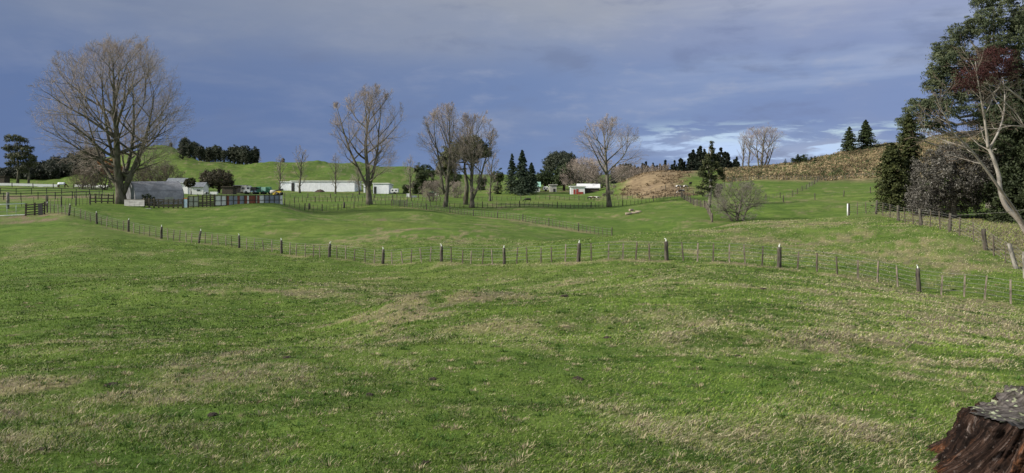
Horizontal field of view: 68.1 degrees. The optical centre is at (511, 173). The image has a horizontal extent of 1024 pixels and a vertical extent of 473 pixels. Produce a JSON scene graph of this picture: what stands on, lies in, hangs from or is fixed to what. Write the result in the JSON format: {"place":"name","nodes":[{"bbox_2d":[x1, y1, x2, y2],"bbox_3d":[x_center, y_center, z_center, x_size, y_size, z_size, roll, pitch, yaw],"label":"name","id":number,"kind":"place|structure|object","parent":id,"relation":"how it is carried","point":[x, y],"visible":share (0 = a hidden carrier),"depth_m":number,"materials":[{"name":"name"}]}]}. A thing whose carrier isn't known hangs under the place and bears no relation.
{"place":"outdoors","nodes":[
{"label":"outdoors","id":0,"kind":"place"},
{"bbox_2d":[0,135,1023,472],"bbox_3d":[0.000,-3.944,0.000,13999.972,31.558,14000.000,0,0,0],"label":"ground","id":1,"kind":"structure","parent":0,"point":[378,221],"depth_m":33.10,"materials":[{"name":"green plant"}]},
{"bbox_2d":[0,176,10,182],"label":"hay shelter","id":2,"kind":"object","parent":1,"relation":"on","point":[4,179],"visible":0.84,"depth_m":260.68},
{"bbox_2d":[1,133,29,182],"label":"gum tree","id":3,"kind":"object","parent":1,"relation":"on","point":[13,149],"visible":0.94,"depth_m":260.64,"materials":[{"name":"green plant"}]},
{"bbox_2d":[15,145,38,183],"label":"gum tree","id":4,"kind":"object","parent":1,"relation":"on","point":[28,163],"visible":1,"depth_m":260.96,"materials":[{"name":"green plant"}]},
{"bbox_2d":[0,182,57,186],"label":"white board fence","id":5,"kind":"object","parent":1,"relation":"on","point":[28,184],"visible":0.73,"depth_m":253.28,"materials":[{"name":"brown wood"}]},
{"bbox_2d":[25,202,44,215],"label":"wooden hurdle","id":6,"kind":"object","parent":1,"relation":"on","point":[34,209],"visible":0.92,"depth_m":87.15,"materials":[{"name":"brown wood"}]},
{"bbox_2d":[0,191,89,199],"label":"rail fence","id":7,"kind":"object","parent":1,"relation":"on","point":[20,196],"visible":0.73,"depth_m":152.67,"materials":[{"name":"black paint"}]},
{"bbox_2d":[0,188,102,194],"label":"rail fence","id":8,"kind":"object","parent":1,"relation":"on","point":[46,190],"visible":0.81,"depth_m":187.12,"materials":[{"name":"black paint"}]},
{"bbox_2d":[0,146,105,179],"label":"wood","id":9,"kind":"object","parent":1,"relation":"on","point":[51,168],"visible":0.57,"depth_m":450.31,"materials":[{"name":"green plant"}]},
{"bbox_2d":[46,194,90,206],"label":"wire fence","id":10,"kind":"object","parent":1,"relation":"on","point":[75,199],"visible":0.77,"depth_m":107.56,"materials":[{"name":"brown wood"}]},
{"bbox_2d":[67,168,96,188],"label":"bare thicket","id":11,"kind":"object","parent":1,"relation":"on","point":[78,174],"visible":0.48,"depth_m":231.51,"materials":[{"name":"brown plant"}]},
{"bbox_2d":[78,144,97,174],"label":"broad tree","id":12,"kind":"object","parent":1,"relation":"on","point":[83,164],"visible":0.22,"depth_m":417.27,"materials":[{"name":"green plant"}]},
{"bbox_2d":[72,165,108,189],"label":"bare thicket","id":13,"kind":"object","parent":1,"relation":"on","point":[92,178],"visible":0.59,"depth_m":221.60,"materials":[{"name":"brown plant"}]},
{"bbox_2d":[87,164,113,189],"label":"bare thicket","id":14,"kind":"object","parent":1,"relation":"on","point":[104,185],"visible":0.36,"depth_m":225.44,"materials":[{"name":"brown plant"}]},
{"bbox_2d":[89,194,113,203],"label":"yard rails","id":15,"kind":"object","parent":1,"relation":"on","point":[101,198],"visible":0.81,"depth_m":116.42,"materials":[{"name":"brown wood"}]},
{"bbox_2d":[26,33,196,203],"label":"bare poplar","id":16,"kind":"object","parent":1,"relation":"on","point":[119,178],"visible":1,"depth_m":114.36,"materials":[{"name":"brown plant"}]},
{"bbox_2d":[124,199,144,205],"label":"wall","id":17,"kind":"structure","parent":1,"relation":"on","point":[133,202],"depth_m":113.22,"materials":[{"name":"grey concrete"}]},
{"bbox_2d":[126,166,155,181],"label":"bare thicket","id":18,"kind":"object","parent":1,"relation":"on","point":[137,174],"visible":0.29,"depth_m":235.54,"materials":[{"name":"brown plant"}]},
{"bbox_2d":[136,164,170,180],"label":"bare thicket","id":19,"kind":"object","parent":1,"relation":"on","point":[162,175],"visible":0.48,"depth_m":239.24,"materials":[{"name":"brown plant"}]},
{"bbox_2d":[126,181,183,204],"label":"iron hut","id":20,"kind":"object","parent":1,"relation":"on","point":[167,190],"visible":0.66,"depth_m":119.05,"materials":[{"name":"grey metal"}]},
{"bbox_2d":[143,198,183,207],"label":"yard rails","id":21,"kind":"object","parent":1,"relation":"on","point":[163,204],"visible":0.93,"depth_m":113.90,"materials":[{"name":"brown wood"}]},
{"bbox_2d":[151,163,185,180],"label":"bare thicket","id":22,"kind":"object","parent":1,"relation":"on","point":[172,170],"visible":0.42,"depth_m":245.53,"materials":[{"name":"brown plant"}]},
{"bbox_2d":[167,178,190,182],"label":"grey roof house","id":23,"kind":"structure","parent":1,"relation":"on","point":[180,180],"depth_m":221.32,"materials":[{"name":"white paint"}]},
{"bbox_2d":[176,142,187,158],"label":"hill tree","id":24,"kind":"object","parent":1,"relation":"on","point":[185,148],"visible":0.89,"depth_m":441.00,"materials":[{"name":"green plant"}]},
{"bbox_2d":[182,177,195,194],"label":"round bush","id":25,"kind":"object","parent":1,"relation":"on","point":[186,182],"visible":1,"depth_m":192.81,"materials":[{"name":"green plant"}]},
{"bbox_2d":[185,141,193,157],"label":"hill tree","id":26,"kind":"object","parent":1,"relation":"on","point":[188,151],"visible":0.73,"depth_m":456.95,"materials":[{"name":"green plant"}]},
{"bbox_2d":[188,196,198,207],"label":"sheet panel fence","id":27,"kind":"object","parent":1,"relation":"on","point":[193,201],"visible":1,"depth_m":115.55,"materials":[{"name":"grey metal"}]},
{"bbox_2d":[190,182,209,193],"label":"white outbuilding","id":28,"kind":"structure","parent":1,"relation":"on","point":[200,187],"depth_m":198.08,"materials":[{"name":"paint"}]},
{"bbox_2d":[194,144,205,160],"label":"hill tree","id":29,"kind":"object","parent":1,"relation":"on","point":[198,151],"visible":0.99,"depth_m":468.80,"materials":[{"name":"green plant"}]},
{"bbox_2d":[197,194,214,206],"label":"yard rails","id":30,"kind":"object","parent":1,"relation":"on","point":[206,201],"visible":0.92,"depth_m":116.16,"materials":[{"name":"brown wood"}]},
{"bbox_2d":[204,146,212,161],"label":"hill tree","id":31,"kind":"object","parent":1,"relation":"on","point":[208,153],"visible":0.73,"depth_m":482.35,"materials":[{"name":"green plant"}]},
{"bbox_2d":[198,169,235,192],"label":"broad tree","id":32,"kind":"object","parent":1,"relation":"on","point":[217,179],"visible":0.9,"depth_m":223.21,"materials":[{"name":"green plant"}]},
{"bbox_2d":[212,146,221,161],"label":"hill tree","id":33,"kind":"object","parent":1,"relation":"on","point":[217,153],"visible":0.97,"depth_m":471.18,"materials":[{"name":"green plant"}]},
{"bbox_2d":[220,149,228,162],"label":"hill tree","id":34,"kind":"object","parent":1,"relation":"on","point":[224,155],"visible":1,"depth_m":458.70,"materials":[{"name":"green plant"}]},
{"bbox_2d":[221,186,237,194],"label":"open dark shed","id":35,"kind":"structure","parent":1,"relation":"on","point":[230,190],"depth_m":212.50,"materials":[{"name":"wood"}]},
{"bbox_2d":[228,144,237,163],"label":"hill tree","id":36,"kind":"object","parent":1,"relation":"on","point":[232,151],"visible":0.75,"depth_m":476.87,"materials":[{"name":"green plant"}]},
{"bbox_2d":[238,145,250,164],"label":"hill tree","id":37,"kind":"object","parent":1,"relation":"on","point":[241,152],"visible":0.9,"depth_m":468.91,"materials":[{"name":"green plant"}]},
{"bbox_2d":[241,149,251,164],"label":"hill tree","id":38,"kind":"object","parent":1,"relation":"on","point":[248,156],"visible":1,"depth_m":467.37,"materials":[{"name":"green plant"}]},
{"bbox_2d":[215,194,282,205],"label":"sheet panel fence","id":39,"kind":"object","parent":1,"relation":"on","point":[223,200],"visible":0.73,"depth_m":117.76,"materials":[{"name":"grey metal"}]},
{"bbox_2d":[244,186,256,193],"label":"truck","id":40,"kind":"object","parent":1,"relation":"on","point":[249,189],"visible":0.98,"depth_m":224.10,"materials":[{"name":"white paint"}]},
{"bbox_2d":[274,154,286,188],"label":"slim bare tree","id":41,"kind":"object","parent":1,"relation":"on","point":[280,186],"visible":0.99,"depth_m":236.22,"materials":[{"name":"brown plant"}]},
{"bbox_2d":[281,181,290,190],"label":"shed","id":42,"kind":"structure","parent":1,"relation":"on","point":[287,186],"depth_m":263.50,"materials":[{"name":"white paint"}]},
{"bbox_2d":[291,145,308,192],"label":"slim bare tree","id":43,"kind":"object","parent":1,"relation":"on","point":[301,170],"visible":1,"depth_m":240.21,"materials":[{"name":"brown plant"}]},
{"bbox_2d":[291,181,361,191],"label":"long shed","id":44,"kind":"structure","parent":1,"relation":"on","point":[327,186],"depth_m":257.49,"materials":[{"name":"white paint"}]},
{"bbox_2d":[329,153,341,193],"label":"slim bare tree","id":45,"kind":"object","parent":1,"relation":"on","point":[335,172],"visible":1,"depth_m":237.50,"materials":[{"name":"brown plant"}]},
{"bbox_2d":[284,198,391,210],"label":"wire fence","id":46,"kind":"object","parent":1,"relation":"on","point":[326,205],"visible":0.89,"depth_m":126.25,"materials":[{"name":"brown wood"}]},
{"bbox_2d":[329,82,412,204],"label":"bare poplar","id":47,"kind":"object","parent":1,"relation":"on","point":[368,181],"visible":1,"depth_m":138.65,"materials":[{"name":"brown plant"}]},
{"bbox_2d":[294,195,448,202],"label":"wire fence","id":48,"kind":"object","parent":1,"relation":"on","point":[422,199],"visible":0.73,"depth_m":164.67,"materials":[{"name":"brown wood"}]},
{"bbox_2d":[284,193,460,197],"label":"wire fence","id":49,"kind":"object","parent":1,"relation":"on","point":[302,196],"visible":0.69,"depth_m":200.43,"materials":[{"name":"brown wood"}]},
{"bbox_2d":[372,183,392,193],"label":"white shed","id":50,"kind":"structure","parent":1,"relation":"on","point":[382,188],"depth_m":245.53,"materials":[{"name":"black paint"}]},
{"bbox_2d":[404,156,417,197],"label":"slim bare tree","id":51,"kind":"object","parent":1,"relation":"on","point":[410,176],"visible":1,"depth_m":205.14,"materials":[{"name":"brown plant"}]},
{"bbox_2d":[411,180,419,193],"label":"round tree","id":52,"kind":"object","parent":1,"relation":"on","point":[414,187],"visible":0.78,"depth_m":238.90,"materials":[{"name":"green plant"}]},
{"bbox_2d":[413,162,424,180],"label":"round tree","id":53,"kind":"object","parent":1,"relation":"on","point":[418,168],"visible":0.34,"depth_m":303.72,"materials":[{"name":"green plant"}]},
{"bbox_2d":[415,170,427,194],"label":"round tree","id":54,"kind":"object","parent":1,"relation":"on","point":[420,178],"visible":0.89,"depth_m":234.87,"materials":[{"name":"green plant"}]},
{"bbox_2d":[419,164,435,182],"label":"round tree","id":55,"kind":"object","parent":1,"relation":"on","point":[432,171],"visible":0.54,"depth_m":299.16,"materials":[{"name":"green plant"}]},
{"bbox_2d":[419,179,445,200],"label":"bare thicket","id":56,"kind":"object","parent":1,"relation":"on","point":[429,192],"visible":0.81,"depth_m":167.76,"materials":[{"name":"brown plant"}]},
{"bbox_2d":[415,102,467,206],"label":"bare poplar","id":57,"kind":"object","parent":1,"relation":"on","point":[441,170],"visible":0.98,"depth_m":144.44,"materials":[{"name":"brown plant"}]},
{"bbox_2d":[434,147,457,182],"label":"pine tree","id":58,"kind":"object","parent":1,"relation":"on","point":[445,170],"visible":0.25,"depth_m":157.58,"materials":[{"name":"green plant"}]},
{"bbox_2d":[444,172,462,191],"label":"round tree","id":59,"kind":"object","parent":1,"relation":"on","point":[453,177],"visible":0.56,"depth_m":248.60,"materials":[{"name":"green plant"}]},
{"bbox_2d":[449,181,464,197],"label":"bare thicket","id":60,"kind":"object","parent":1,"relation":"on","point":[453,187],"visible":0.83,"depth_m":199.52,"materials":[{"name":"brown plant"}]},
{"bbox_2d":[439,135,492,204],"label":"tree","id":61,"kind":"object","parent":1,"relation":"on","point":[466,190],"visible":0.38,"depth_m":153.03,"materials":[{"name":"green plant"}]},
{"bbox_2d":[445,110,497,207],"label":"bare poplar","id":62,"kind":"object","parent":1,"relation":"on","point":[471,159],"visible":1,"depth_m":144.83,"materials":[{"name":"brown plant"}]},
{"bbox_2d":[483,152,498,200],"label":"slim bare tree","id":63,"kind":"object","parent":1,"relation":"on","point":[491,181],"visible":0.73,"depth_m":178.25,"materials":[{"name":"brown plant"}]},
{"bbox_2d":[492,168,504,193],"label":"round tree","id":64,"kind":"object","parent":1,"relation":"on","point":[499,178],"visible":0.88,"depth_m":219.23,"materials":[{"name":"green plant"}]},
{"bbox_2d":[404,201,612,235],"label":"wire fence","id":65,"kind":"object","parent":1,"relation":"on","point":[519,218],"visible":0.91,"depth_m":110.61,"materials":[{"name":"grey wood"}]},
{"bbox_2d":[502,153,517,193],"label":"cedar tree","id":66,"kind":"object","parent":1,"relation":"on","point":[511,173],"visible":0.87,"depth_m":216.53,"materials":[{"name":"green plant"}]},
{"bbox_2d":[509,150,534,194],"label":"cedar tree","id":67,"kind":"object","parent":1,"relation":"on","point":[521,171],"visible":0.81,"depth_m":212.45,"materials":[{"name":"green plant"}]},
{"bbox_2d":[513,177,535,194],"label":"cedar tree","id":68,"kind":"object","parent":1,"relation":"on","point":[524,189],"visible":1,"depth_m":205.44,"materials":[{"name":"green plant"}]},
{"bbox_2d":[526,162,539,193],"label":"cedar tree","id":69,"kind":"object","parent":1,"relation":"on","point":[533,182],"visible":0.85,"depth_m":211.24,"materials":[{"name":"green plant"}]},
{"bbox_2d":[46,203,1023,303],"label":"wire fence","id":70,"kind":"object","parent":1,"relation":"on","point":[779,264],"visible":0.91,"depth_m":44.96,"materials":[{"name":"grey wood"}]},
{"bbox_2d":[406,191,680,208],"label":"wire fence","id":71,"kind":"object","parent":1,"relation":"on","point":[541,202],"visible":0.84,"depth_m":147.86,"materials":[{"name":"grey wood"}]},
{"bbox_2d":[535,169,555,186],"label":"broad tree","id":72,"kind":"object","parent":1,"relation":"on","point":[544,179],"visible":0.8,"depth_m":243.58,"materials":[{"name":"green plant"}]},
{"bbox_2d":[548,184,557,191],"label":"white block house","id":73,"kind":"structure","parent":1,"relation":"on","point":[552,187],"depth_m":222.80,"materials":[{"name":"concrete"}]},
{"bbox_2d":[541,150,578,174],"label":"dome tree","id":74,"kind":"object","parent":1,"relation":"on","point":[556,159],"visible":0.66,"depth_m":295.29,"materials":[{"name":"green plant"}]},
{"bbox_2d":[551,162,575,190],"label":"broad tree","id":75,"kind":"object","parent":1,"relation":"on","point":[557,178],"visible":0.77,"depth_m":233.97,"materials":[{"name":"green plant"}]},
{"bbox_2d":[463,185,665,200],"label":"wire fence","id":76,"kind":"object","parent":1,"relation":"on","point":[569,198],"visible":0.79,"depth_m":182.36,"materials":[{"name":"grey wood"}]},
{"bbox_2d":[568,186,585,193],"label":"red and white barn","id":77,"kind":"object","parent":1,"relation":"on","point":[576,189],"visible":0.91,"depth_m":212.00,"materials":[{"name":"paint"}]},
{"bbox_2d":[560,153,603,186],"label":"bare thicket","id":78,"kind":"object","parent":1,"relation":"on","point":[578,178],"visible":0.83,"depth_m":230.64,"materials":[{"name":"brown plant"}]},
{"bbox_2d":[576,184,599,192],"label":"long low roof","id":79,"kind":"structure","parent":1,"relation":"on","point":[589,188],"depth_m":216.57,"materials":[{"name":"white metal"}]},
{"bbox_2d":[575,157,617,187],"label":"bare thicket","id":80,"kind":"object","parent":1,"relation":"on","point":[603,181],"visible":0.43,"depth_m":234.45,"materials":[{"name":"brown plant"}]},
{"bbox_2d":[571,113,645,206],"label":"bare poplar","id":81,"kind":"object","parent":1,"relation":"on","point":[608,192],"visible":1,"depth_m":153.21,"materials":[{"name":"brown plant"}]},
{"bbox_2d":[612,164,634,180],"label":"bare thicket","id":82,"kind":"object","parent":1,"relation":"on","point":[618,171],"visible":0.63,"depth_m":261.34,"materials":[{"name":"brown plant"}]},
{"bbox_2d":[611,170,697,198],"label":"dead bracken","id":83,"kind":"object","parent":1,"relation":"on","point":[673,181],"visible":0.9,"depth_m":197.21,"materials":[{"name":"brown plant"}]},
{"bbox_2d":[688,152,695,170],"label":"belt conifer","id":84,"kind":"object","parent":1,"relation":"on","point":[691,157],"visible":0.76,"depth_m":384.36,"materials":[{"name":"green plant"}]},
{"bbox_2d":[681,192,712,221],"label":"wire fence","id":85,"kind":"object","parent":1,"relation":"on","point":[697,202],"visible":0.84,"depth_m":136.17,"materials":[{"name":"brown wood"}]},
{"bbox_2d":[695,145,703,170],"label":"belt conifer","id":86,"kind":"object","parent":1,"relation":"on","point":[700,157],"visible":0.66,"depth_m":382.41,"materials":[{"name":"green plant"}]},
{"bbox_2d":[695,141,725,207],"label":"gum tree","id":87,"kind":"object","parent":1,"relation":"on","point":[711,178],"visible":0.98,"depth_m":130.70,"materials":[{"name":"green plant"}]},
{"bbox_2d":[718,147,725,166],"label":"belt conifer","id":88,"kind":"object","parent":1,"relation":"on","point":[720,154],"visible":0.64,"depth_m":383.48,"materials":[{"name":"green plant"}]},
{"bbox_2d":[705,177,768,220],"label":"bare shrub","id":89,"kind":"object","parent":1,"relation":"on","point":[724,200],"visible":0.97,"depth_m":106.81,"materials":[{"name":"grey plant"}]},
{"bbox_2d":[737,132,747,167],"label":"slim bare tree","id":90,"kind":"object","parent":1,"relation":"on","point":[743,154],"visible":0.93,"depth_m":261.54,"materials":[{"name":"grey plant"}]},
{"bbox_2d":[743,130,754,166],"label":"slim bare tree","id":91,"kind":"object","parent":1,"relation":"on","point":[749,161],"visible":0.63,"depth_m":264.00,"materials":[{"name":"grey plant"}]},
{"bbox_2d":[739,125,784,165],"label":"bare tree","id":92,"kind":"object","parent":1,"relation":"on","point":[763,139],"visible":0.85,"depth_m":256.64,"materials":[{"name":"grey plant"}]},
{"bbox_2d":[769,176,819,199],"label":"wire fence","id":93,"kind":"object","parent":1,"relation":"on","point":[812,183],"visible":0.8,"depth_m":159.10,"materials":[{"name":"grey wood"}]},
{"bbox_2d":[790,154,812,162],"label":"round tree","id":94,"kind":"object","parent":1,"relation":"on","point":[800,158],"visible":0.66,"depth_m":259.94,"materials":[{"name":"green plant"}]},
{"bbox_2d":[732,173,872,179],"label":"wire fence","id":95,"kind":"object","parent":1,"relation":"on","point":[802,177],"visible":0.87,"depth_m":197.51,"materials":[{"name":"brown wood"}]},
{"bbox_2d":[838,126,861,151],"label":"fir tree","id":96,"kind":"object","parent":1,"relation":"on","point":[848,144],"visible":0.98,"depth_m":268.03,"materials":[{"name":"green plant"}]},
{"bbox_2d":[716,130,1010,181],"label":"fern scrub","id":97,"kind":"object","parent":1,"relation":"on","point":[740,172],"visible":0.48,"depth_m":226.18,"materials":[{"name":"brown plant"}]},
{"bbox_2d":[856,120,879,149],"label":"fir tree","id":98,"kind":"object","parent":1,"relation":"on","point":[865,138],"visible":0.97,"depth_m":269.84,"materials":[{"name":"green plant"}]},
{"bbox_2d":[867,142,914,212],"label":"hedge conifer","id":99,"kind":"object","parent":1,"relation":"on","point":[890,181],"visible":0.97,"depth_m":85.42,"materials":[{"name":"green plant"}]},
{"bbox_2d":[897,113,927,209],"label":"hedge conifer","id":100,"kind":"object","parent":1,"relation":"on","point":[907,154],"visible":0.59,"depth_m":87.60,"materials":[{"name":"green plant"}]},
{"bbox_2d":[848,200,1023,277],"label":"wire fence","id":101,"kind":"object","parent":1,"relation":"on","point":[1009,249],"visible":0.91,"depth_m":49.01,"materials":[{"name":"grey wood"}]},
{"bbox_2d":[902,138,1004,217],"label":"silver shrub","id":102,"kind":"object","parent":1,"relation":"on","point":[950,186],"visible":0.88,"depth_m":76.53,"materials":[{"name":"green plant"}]},
{"bbox_2d":[895,0,1023,207],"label":"eucalyptus","id":103,"kind":"object","parent":1,"relation":"on","point":[949,55],"visible":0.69,"depth_m":99.12,"materials":[{"name":"green plant"}]},
{"bbox_2d":[905,34,1023,232],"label":"leaning tree","id":104,"kind":"object","parent":1,"relation":"on","point":[985,69],"visible":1,"depth_m":54.28,"materials":[{"name":"brown plant"}]},
{"bbox_2d":[925,385,1023,472],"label":"tree stump","id":105,"kind":"object","parent":1,"relation":"on","point":[984,437],"visible":0.92,"depth_m":4.42,"materials":[{"name":"brown wood"}]},
{"bbox_2d":[960,96,1023,223],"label":"evergreen tree","id":106,"kind":"object","parent":1,"relation":"on","point":[1012,174],"visible":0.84,"depth_m":73.14,"materials":[{"name":"green plant"}]},
{"bbox_2d":[971,50,1023,202],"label":"spire conifer","id":107,"kind":"object","parent":1,"relation":"on","point":[1020,61],"visible":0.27,"depth_m":91.49,"materials":[{"name":"green plant"}]},
{"bbox_2d":[0,0,1023,173],"label":"sky","id":108,"kind":"structure","parent":0,"point":[268,76],"materials":[{"name":"blue"}]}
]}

